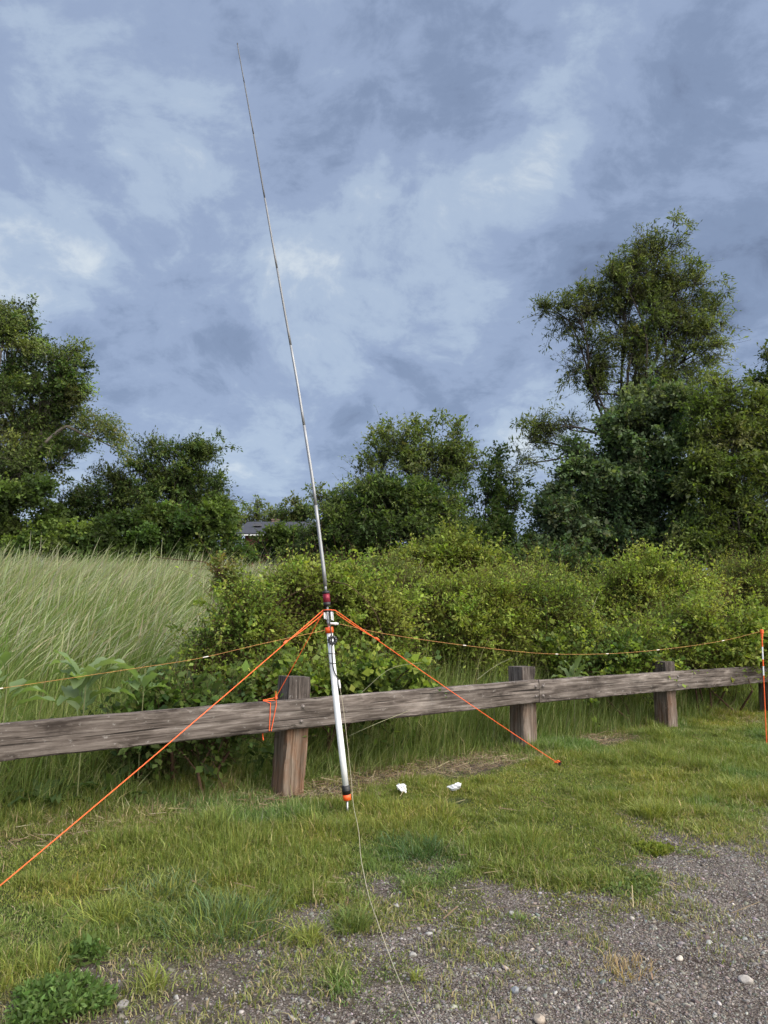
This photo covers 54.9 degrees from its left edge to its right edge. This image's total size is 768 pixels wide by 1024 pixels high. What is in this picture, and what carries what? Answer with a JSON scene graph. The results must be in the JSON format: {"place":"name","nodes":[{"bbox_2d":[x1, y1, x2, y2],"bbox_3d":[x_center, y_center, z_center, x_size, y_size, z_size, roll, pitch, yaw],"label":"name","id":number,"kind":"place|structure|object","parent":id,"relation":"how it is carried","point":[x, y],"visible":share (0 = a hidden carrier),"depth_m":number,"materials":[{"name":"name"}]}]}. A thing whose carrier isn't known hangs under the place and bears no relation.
{"place":"outdoors","nodes":[
{"label":"outdoors","id":0,"kind":"place"},
{"bbox_2d":[0,731,767,1023],"bbox_3d":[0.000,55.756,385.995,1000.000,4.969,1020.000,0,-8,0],"label":"ground","id":1,"kind":"structure","parent":0,"point":[328,1007],"depth_m":3.17,"materials":[{"name":"grey gravel"}]},
{"bbox_2d":[0,651,56,763],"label":"dock plant","id":2,"kind":"object","parent":1,"relation":"on","point":[4,659],"visible":0.94,"depth_m":5.36,"materials":[{"name":"green plant"}]},
{"bbox_2d":[8,778,92,813],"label":"dock plant","id":3,"kind":"object","parent":1,"relation":"on","point":[52,798],"visible":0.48,"depth_m":5.50,"materials":[{"name":"green plant"}]},
{"bbox_2d":[0,471,105,569],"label":"vine thicket","id":4,"kind":"object","parent":1,"relation":"on","point":[50,519],"visible":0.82,"depth_m":19.30,"materials":[{"name":"green plant"}]},
{"bbox_2d":[2,967,121,1023],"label":"weed clump","id":5,"kind":"object","parent":1,"relation":"on","point":[67,988],"visible":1,"depth_m":2.70,"materials":[{"name":"green plant"}]},
{"bbox_2d":[0,293,138,519],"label":"tree","id":6,"kind":"object","parent":1,"relation":"on","point":[42,424],"visible":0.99,"depth_m":22.38,"materials":[{"name":"green plant"}]},
{"bbox_2d":[55,931,110,967],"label":"weed clump","id":7,"kind":"object","parent":1,"relation":"on","point":[90,947],"visible":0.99,"depth_m":3.08,"materials":[{"name":"green plant"}]},
{"bbox_2d":[48,649,127,800],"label":"dock plant","id":8,"kind":"object","parent":1,"relation":"on","point":[78,693],"visible":0.98,"depth_m":5.63,"materials":[{"name":"green plant"}]},
{"bbox_2d":[39,882,165,939],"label":"grass tuft","id":9,"kind":"object","parent":1,"relation":"on","point":[100,911],"visible":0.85,"depth_m":3.45,"materials":[{"name":"green plant"}]},
{"bbox_2d":[66,761,154,796],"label":"dock plant","id":10,"kind":"object","parent":1,"relation":"on","point":[109,778],"visible":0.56,"depth_m":5.66,"materials":[{"name":"green plant"}]},
{"bbox_2d":[117,999,128,1011],"bbox_3d":[-0.969,1.833,2.741,0.048,0.035,0.058,0,-8,0],"label":"stone","id":11,"kind":"object","parent":1,"relation":"on","point":[120,1005],"visible":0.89,"depth_m":2.73,"materials":[{"name":"grey stone"}]},
{"bbox_2d":[110,663,170,786],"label":"dock plant","id":12,"kind":"object","parent":1,"relation":"on","point":[147,677],"visible":0.94,"depth_m":5.93,"materials":[{"name":"green plant"}]},
{"bbox_2d":[52,425,258,568],"bbox_3d":[-7.392,0.102,23.158,6.729,5.841,3.644,0,-8,0],"label":"tree","id":13,"kind":"object","parent":1,"relation":"on","point":[180,480],"visible":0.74,"depth_m":22.96,"materials":[{"name":"green plant"}]},
{"bbox_2d":[57,490,260,569],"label":"vine thicket","id":14,"kind":"object","parent":1,"relation":"on","point":[155,520],"visible":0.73,"depth_m":19.76,"materials":[{"name":"green plant"}]},
{"bbox_2d":[97,861,222,905],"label":"grass tuft","id":15,"kind":"object","parent":1,"relation":"on","point":[172,891],"visible":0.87,"depth_m":3.85,"materials":[{"name":"green plant"}]},
{"bbox_2d":[124,955,196,998],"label":"grass tuft","id":16,"kind":"object","parent":1,"relation":"on","point":[152,985],"visible":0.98,"depth_m":2.88,"materials":[{"name":"green plant"}]},
{"bbox_2d":[39,654,331,802],"bbox_3d":[-1.681,1.860,6.129,2.472,1.331,1.376,0,-8,0],"label":"shrub","id":17,"kind":"object","parent":1,"relation":"on","point":[207,692],"visible":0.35,"depth_m":6.04,"materials":[{"name":"green plant"}]},
{"bbox_2d":[0,533,402,720],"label":"tall grass","id":18,"kind":"structure","parent":1,"relation":"on","point":[96,592],"depth_m":10.82,"materials":[{"name":"green plant"}]},
{"bbox_2d":[112,873,306,964],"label":"grass tuft","id":19,"kind":"object","parent":1,"relation":"on","point":[219,916],"visible":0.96,"depth_m":3.44,"materials":[{"name":"green plant"}]},
{"bbox_2d":[178,532,249,658],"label":"shrub","id":20,"kind":"object","parent":1,"relation":"on","point":[219,562],"visible":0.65,"depth_m":8.19,"materials":[{"name":"green plant"}]},
{"bbox_2d":[214,495,245,560],"bbox_3d":[-5.316,1.271,24.323,1.576,3.793,2.014,0,-8,0],"label":"tree","id":21,"kind":"object","parent":1,"relation":"on","point":[239,528],"visible":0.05,"depth_m":24.32,"materials":[{"name":"green plant"}]},
{"bbox_2d":[153,559,323,698],"bbox_3d":[-1.583,1.612,8.169,2.098,2.197,1.840,0,-8,0],"label":"shrub","id":22,"kind":"object","parent":1,"relation":"on","point":[240,624],"visible":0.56,"depth_m":7.96,"materials":[{"name":"green plant"}]},
{"bbox_2d":[157,557,246,603],"bbox_3d":[-1.999,0.812,8.202,1.194,0.649,0.067,-1,-8,6],"label":"bramble cane","id":23,"kind":"object","parent":22,"relation":"attached to","point":[204,562],"visible":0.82,"depth_m":8.21,"materials":[{"name":"green plant"}]},
{"bbox_2d":[277,583,322,602],"bbox_3d":[-1.037,0.960,8.088,0.752,0.352,0.025,-1,-8,8],"label":"bramble cane","id":24,"kind":"object","parent":22,"relation":"attached to","point":[296,592],"visible":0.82,"depth_m":8.08,"materials":[{"name":"green plant"}]},
{"bbox_2d":[237,495,286,526],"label":"tree","id":25,"kind":"object","parent":1,"relation":"on","point":[257,506],"visible":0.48,"depth_m":62.28,"materials":[{"name":"green plant"}]},
{"bbox_2d":[231,518,335,570],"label":"bush","id":26,"kind":"object","parent":1,"relation":"on","point":[279,534],"visible":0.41,"depth_m":25.85,"materials":[{"name":"green plant"}]},
{"bbox_2d":[262,490,322,521],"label":"tree","id":27,"kind":"object","parent":1,"relation":"on","point":[299,513],"visible":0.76,"depth_m":58.03,"materials":[{"name":"green plant"}]},
{"bbox_2d":[237,43,350,811],"bbox_3d":[-0.759,-0.894,5.932,1.046,6.457,0.076,-1,-8,7],"label":"antenna mast","id":28,"kind":"object","parent":1,"relation":"on","point":[346,792],"visible":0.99,"depth_m":5.66,"materials":[{"name":"silver metal"}]},
{"bbox_2d":[0,610,322,885],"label":"guy line","id":29,"kind":"object","parent":28,"relation":"attached to","point":[285,641],"visible":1,"depth_m":4.36,"materials":[{"name":"orange fabric"}]},
{"bbox_2d":[0,630,324,688],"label":"radial wire","id":30,"kind":"object","parent":28,"relation":"attached to","point":[160,664],"visible":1,"depth_m":5.15,"materials":[{"name":"beige"}]},
{"bbox_2d":[262,612,322,739],"bbox_3d":[-0.739,1.279,5.741,0.182,1.013,0.640,8,-11,-42],"label":"guy line","id":31,"kind":"object","parent":28,"relation":"attached to","point":[275,697],"visible":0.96,"depth_m":5.82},
{"bbox_2d":[326,612,340,687],"bbox_3d":[-0.387,1.036,5.573,0.102,0.574,0.107,-4,-9,26],"label":"coax choke","id":32,"kind":"object","parent":28,"relation":"attached to","point":[330,642],"visible":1,"depth_m":5.55,"materials":[{"name":"black rubber"}]},
{"bbox_2d":[340,689,420,1023],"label":"feed wire","id":33,"kind":"object","parent":28,"relation":"attached to","point":[366,885],"visible":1,"depth_m":3.61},
{"bbox_2d":[323,609,556,762],"bbox_3d":[0.610,1.562,6.311,2.670,1.425,0.065,6,-11,-37],"label":"guy line","id":34,"kind":"object","parent":28,"relation":"attached to","point":[376,638],"visible":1,"depth_m":6.05,"materials":[{"name":"orange fabric"}]},
{"bbox_2d":[341,624,756,654],"bbox_3d":[1.886,1.230,7.127,5.385,0.313,0.320,5,-10,-31],"label":"radial wire","id":35,"kind":"object","parent":28,"relation":"attached to","point":[529,652],"visible":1,"depth_m":6.75,"materials":[{"name":"beige"}]},
{"bbox_2d":[236,519,355,569],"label":"house","id":36,"kind":"structure","parent":1,"relation":"on","point":[247,528],"depth_m":45.89,"materials":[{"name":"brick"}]},
{"bbox_2d":[276,913,353,947],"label":"grass tuft","id":37,"kind":"object","parent":1,"relation":"on","point":[313,931],"visible":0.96,"depth_m":3.28,"materials":[{"name":"green plant"}]},
{"bbox_2d":[201,510,452,727],"bbox_3d":[-0.694,1.491,8.742,2.980,2.957,2.000,0,-8,0],"label":"shrub","id":38,"kind":"object","parent":1,"relation":"on","point":[388,605],"visible":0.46,"depth_m":8.57,"materials":[{"name":"green plant"}]},
{"bbox_2d":[333,581,383,638],"bbox_3d":[-0.281,1.049,7.925,0.598,0.635,0.037,-3,-9,18],"label":"bramble cane","id":39,"kind":"object","parent":38,"relation":"attached to","point":[364,598],"visible":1,"depth_m":7.92,"materials":[{"name":"green plant"}]},
{"bbox_2d":[300,472,363,512],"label":"tree","id":40,"kind":"object","parent":1,"relation":"on","point":[322,494],"visible":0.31,"depth_m":50.48,"materials":[{"name":"green plant"}]},
{"bbox_2d":[223,617,446,759],"bbox_3d":[-0.487,1.827,7.062,2.169,1.635,1.590,0,-8,0],"label":"shrub","id":41,"kind":"object","parent":1,"relation":"on","point":[357,675],"visible":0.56,"depth_m":7.04,"materials":[{"name":"green plant"}]},
{"bbox_2d":[314,897,382,936],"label":"grass tuft","id":42,"kind":"object","parent":1,"relation":"on","point":[362,922],"visible":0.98,"depth_m":3.42,"materials":[{"name":"green plant"}]},
{"bbox_2d":[0,574,759,829],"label":"rough grass","id":43,"kind":"structure","parent":1,"relation":"on","point":[469,728],"depth_m":7.55,"materials":[{"name":"green plant"}]},
{"bbox_2d":[276,460,486,579],"bbox_3d":[0.036,0.635,19.391,5.590,4.346,3.379,2,-9,-16],"label":"tree","id":44,"kind":"object","parent":1,"relation":"on","point":[394,509],"visible":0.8,"depth_m":19.21,"materials":[{"name":"green plant"}]},
{"bbox_2d":[0,701,767,1023],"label":"lawn grass","id":45,"kind":"structure","parent":1,"relation":"on","point":[229,838],"depth_m":4.63,"materials":[{"name":"green plant"}]},
{"bbox_2d":[396,784,406,792],"bbox_3d":[0.142,2.224,5.959,0.087,0.076,0.066,0,-8,0],"label":"crumpled tissue","id":46,"kind":"object","parent":45,"relation":"on","point":[401,787],"visible":0.98,"depth_m":5.94,"materials":[{"name":"white paper"}]},
{"bbox_2d":[447,782,460,790],"bbox_3d":[0.563,2.216,5.963,0.127,0.072,0.063,-2,-9,16],"label":"crumpled tissue","id":47,"kind":"object","parent":45,"relation":"on","point":[455,786],"visible":1,"depth_m":5.95,"materials":[{"name":"white paper"}]},
{"bbox_2d":[0,661,767,796],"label":"timber fence","id":48,"kind":"object","parent":1,"relation":"on","point":[521,693],"visible":0.89,"depth_m":6.11,"materials":[{"name":"wood"}]},
{"bbox_2d":[0,711,767,941],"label":"dry grass","id":49,"kind":"structure","parent":1,"relation":"on","point":[367,781],"depth_m":6.16,"materials":[{"name":"plant"}]},
{"bbox_2d":[339,536,469,661],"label":"shrub","id":50,"kind":"object","parent":1,"relation":"on","point":[374,562],"visible":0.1,"depth_m":10.34,"materials":[{"name":"green plant"}]},
{"bbox_2d":[409,951,415,956],"bbox_3d":[0.122,1.897,3.169,0.035,0.020,0.026,3,-9,-22],"label":"stone","id":51,"kind":"object","parent":1,"relation":"on","point":[412,954],"visible":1,"depth_m":3.16,"materials":[{"name":"white stone"}]},
{"bbox_2d":[369,826,456,864],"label":"grass tuft","id":52,"kind":"object","parent":1,"relation":"on","point":[428,843],"visible":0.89,"depth_m":4.52,"materials":[{"name":"green plant"}]},
{"bbox_2d":[398,963,430,982],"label":"grass tuft","id":53,"kind":"object","parent":1,"relation":"on","point":[414,977],"visible":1,"depth_m":2.93,"materials":[{"name":"green plant"}]},
{"bbox_2d":[337,407,493,506],"bbox_3d":[1.108,-0.131,25.328,5.418,7.049,3.537,0,-8,0],"label":"tree","id":54,"kind":"object","parent":1,"relation":"on","point":[450,456],"visible":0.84,"depth_m":25.12,"materials":[{"name":"green plant"}]},
{"bbox_2d":[384,505,541,584],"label":"shrub","id":55,"kind":"object","parent":1,"relation":"on","point":[458,544],"visible":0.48,"depth_m":14.19,"materials":[{"name":"green plant"}]},
{"bbox_2d":[387,545,560,683],"bbox_3d":[0.863,1.686,9.802,2.812,2.461,2.071,0,-8,0],"label":"shrub","id":56,"kind":"object","parent":1,"relation":"on","point":[464,614],"visible":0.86,"depth_m":9.58,"materials":[{"name":"green plant"}]},
{"bbox_2d":[438,511,545,565],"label":"bush","id":57,"kind":"object","parent":1,"relation":"on","point":[499,527],"visible":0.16,"depth_m":18.83,"materials":[{"name":"green plant"}]},
{"bbox_2d":[451,440,537,533],"bbox_3d":[3.193,0.471,22.104,2.632,5.504,2.401,-6,-10,34],"label":"tree","id":58,"kind":"object","parent":1,"relation":"on","point":[497,496],"visible":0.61,"depth_m":22.07,"materials":[{"name":"green plant"}]},
{"bbox_2d":[493,681,501,736],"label":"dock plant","id":59,"kind":"object","parent":1,"relation":"on","point":[494,714],"visible":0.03,"depth_m":7.96,"materials":[{"name":"green plant"}]},
{"bbox_2d":[511,986,518,993],"bbox_3d":[0.506,1.843,2.851,0.036,0.022,0.034,4,-9,-26],"label":"stone","id":60,"kind":"object","parent":1,"relation":"on","point":[514,990],"visible":0.99,"depth_m":2.84,"materials":[{"name":"grey stone"}]},
{"bbox_2d":[462,538,607,608],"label":"shrub","id":61,"kind":"object","parent":1,"relation":"on","point":[560,567],"visible":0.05,"depth_m":12.31,"materials":[{"name":"green plant"}]},
{"bbox_2d":[533,1014,544,1023],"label":"stone","id":62,"kind":"object","parent":1,"relation":"on","point":[538,1018],"visible":1,"depth_m":2.63,"materials":[{"name":"beige stone"}]},
{"bbox_2d":[489,532,617,628],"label":"shrub","id":63,"kind":"object","parent":1,"relation":"on","point":[572,551],"visible":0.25,"depth_m":14.80,"materials":[{"name":"green plant"}]},
{"bbox_2d":[550,653,588,722],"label":"dock plant","id":64,"kind":"object","parent":1,"relation":"on","point":[570,673],"visible":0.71,"depth_m":8.88,"materials":[{"name":"green plant"}]},
{"bbox_2d":[488,544,670,712],"bbox_3d":[2.361,1.749,10.165,2.880,2.662,1.857,0,-8,0],"label":"shrub","id":65,"kind":"object","parent":1,"relation":"on","point":[569,610],"visible":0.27,"depth_m":9.88,"materials":[{"name":"green plant"}]},
{"bbox_2d":[501,588,712,726],"bbox_3d":[2.849,1.996,9.657,2.842,1.993,1.578,0,-8,0],"label":"shrub","id":66,"kind":"object","parent":1,"relation":"on","point":[602,663],"visible":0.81,"depth_m":9.49,"materials":[{"name":"green plant"}]},
{"bbox_2d":[520,361,707,579],"bbox_3d":[5.628,-0.044,17.390,5.198,7.139,3.141,0,-8,0],"label":"tree","id":67,"kind":"object","parent":1,"relation":"on","point":[619,492],"visible":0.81,"depth_m":17.27,"materials":[{"name":"green plant"}]},
{"bbox_2d":[570,863,660,900],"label":"weed clump","id":68,"kind":"object","parent":1,"relation":"on","point":[616,889],"visible":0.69,"depth_m":3.92,"materials":[{"name":"green plant"}]},
{"bbox_2d":[489,205,751,494],"bbox_3d":[7.010,-2.769,21.742,7.960,12.822,3.327,0,-8,0],"label":"tree","id":69,"kind":"object","parent":1,"relation":"on","point":[651,286],"visible":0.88,"depth_m":21.67,"materials":[{"name":"green plant"}]},
{"bbox_2d":[592,946,665,985],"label":"grass tuft","id":70,"kind":"object","parent":1,"relation":"on","point":[625,964],"visible":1,"depth_m":3.00,"materials":[{"name":"plant"}]},
{"bbox_2d":[601,788,692,820],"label":"grass tuft","id":71,"kind":"object","parent":1,"relation":"on","point":[658,811],"visible":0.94,"depth_m":5.30,"materials":[{"name":"green plant"}]},
{"bbox_2d":[565,521,741,630],"bbox_3d":[4.114,1.731,11.911,3.374,3.034,2.242,0,-8,0],"label":"shrub","id":72,"kind":"object","parent":1,"relation":"on","point":[624,590],"visible":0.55,"depth_m":11.64,"materials":[{"name":"green plant"}]},
{"bbox_2d":[630,839,677,856],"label":"weed clump","id":73,"kind":"object","parent":1,"relation":"on","point":[661,848],"visible":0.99,"depth_m":4.55,"materials":[{"name":"green plant"}]},
{"bbox_2d":[676,955,682,960],"bbox_3d":[1.235,1.865,3.089,0.032,0.021,0.031,0,-8,0],"label":"stone","id":74,"kind":"object","parent":1,"relation":"on","point":[679,958],"visible":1,"depth_m":3.08,"materials":[{"name":"white stone"}]},
{"bbox_2d":[595,574,767,707],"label":"shrub","id":75,"kind":"object","parent":1,"relation":"on","point":[704,608],"visible":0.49,"depth_m":10.57,"materials":[{"name":"green plant"}]},
{"bbox_2d":[649,363,767,605],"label":"tree","id":76,"kind":"object","parent":1,"relation":"on","point":[734,510],"visible":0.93,"depth_m":15.95,"materials":[{"name":"green plant"}]},
{"bbox_2d":[660,812,767,842],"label":"grass tuft","id":77,"kind":"object","parent":1,"relation":"on","point":[695,827],"visible":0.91,"depth_m":4.96,"materials":[{"name":"green plant"}]},
{"bbox_2d":[665,592,767,711],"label":"shrub","id":78,"kind":"object","parent":1,"relation":"on","point":[761,622],"visible":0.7,"depth_m":10.43,"materials":[{"name":"green plant"}]},
{"bbox_2d":[671,536,767,621],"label":"shrub","id":79,"kind":"object","parent":1,"relation":"on","point":[746,581],"visible":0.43,"depth_m":12.76,"materials":[{"name":"green plant"}]},
{"bbox_2d":[698,768,765,792],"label":"grass tuft","id":80,"kind":"object","parent":1,"relation":"on","point":[725,781],"visible":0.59,"depth_m":6.06,"materials":[{"name":"green plant"}]},
{"bbox_2d":[738,975,752,983],"bbox_3d":[1.419,1.834,2.902,0.052,0.031,0.044,0,-8,0],"label":"stone","id":81,"kind":"object","parent":1,"relation":"on","point":[745,979],"visible":1,"depth_m":2.89,"materials":[{"name":"white stone"}]},
{"bbox_2d":[742,339,767,393],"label":"tree","id":82,"kind":"object","parent":1,"relation":"on","point":[758,377],"visible":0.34,"depth_m":22.69,"materials":[{"name":"green plant"}]},
{"bbox_2d":[760,629,766,741],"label":"snow stake","id":83,"kind":"object","parent":1,"relation":"on","point":[761,632],"visible":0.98,"depth_m":8.32,"materials":[{"name":"orange plastic"}]},
{"bbox_2d":[0,0,767,574],"label":"sky","id":84,"kind":"structure","parent":0,"point":[429,168],"materials":[{"name":"blue"}]},
{"bbox_2d":[370,735,414,750],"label":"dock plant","id":85,"kind":"object","parent":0,"point":[408,736],"visible":0.14,"depth_m":7.58,"materials":[{"name":"green plant"}]}
]}

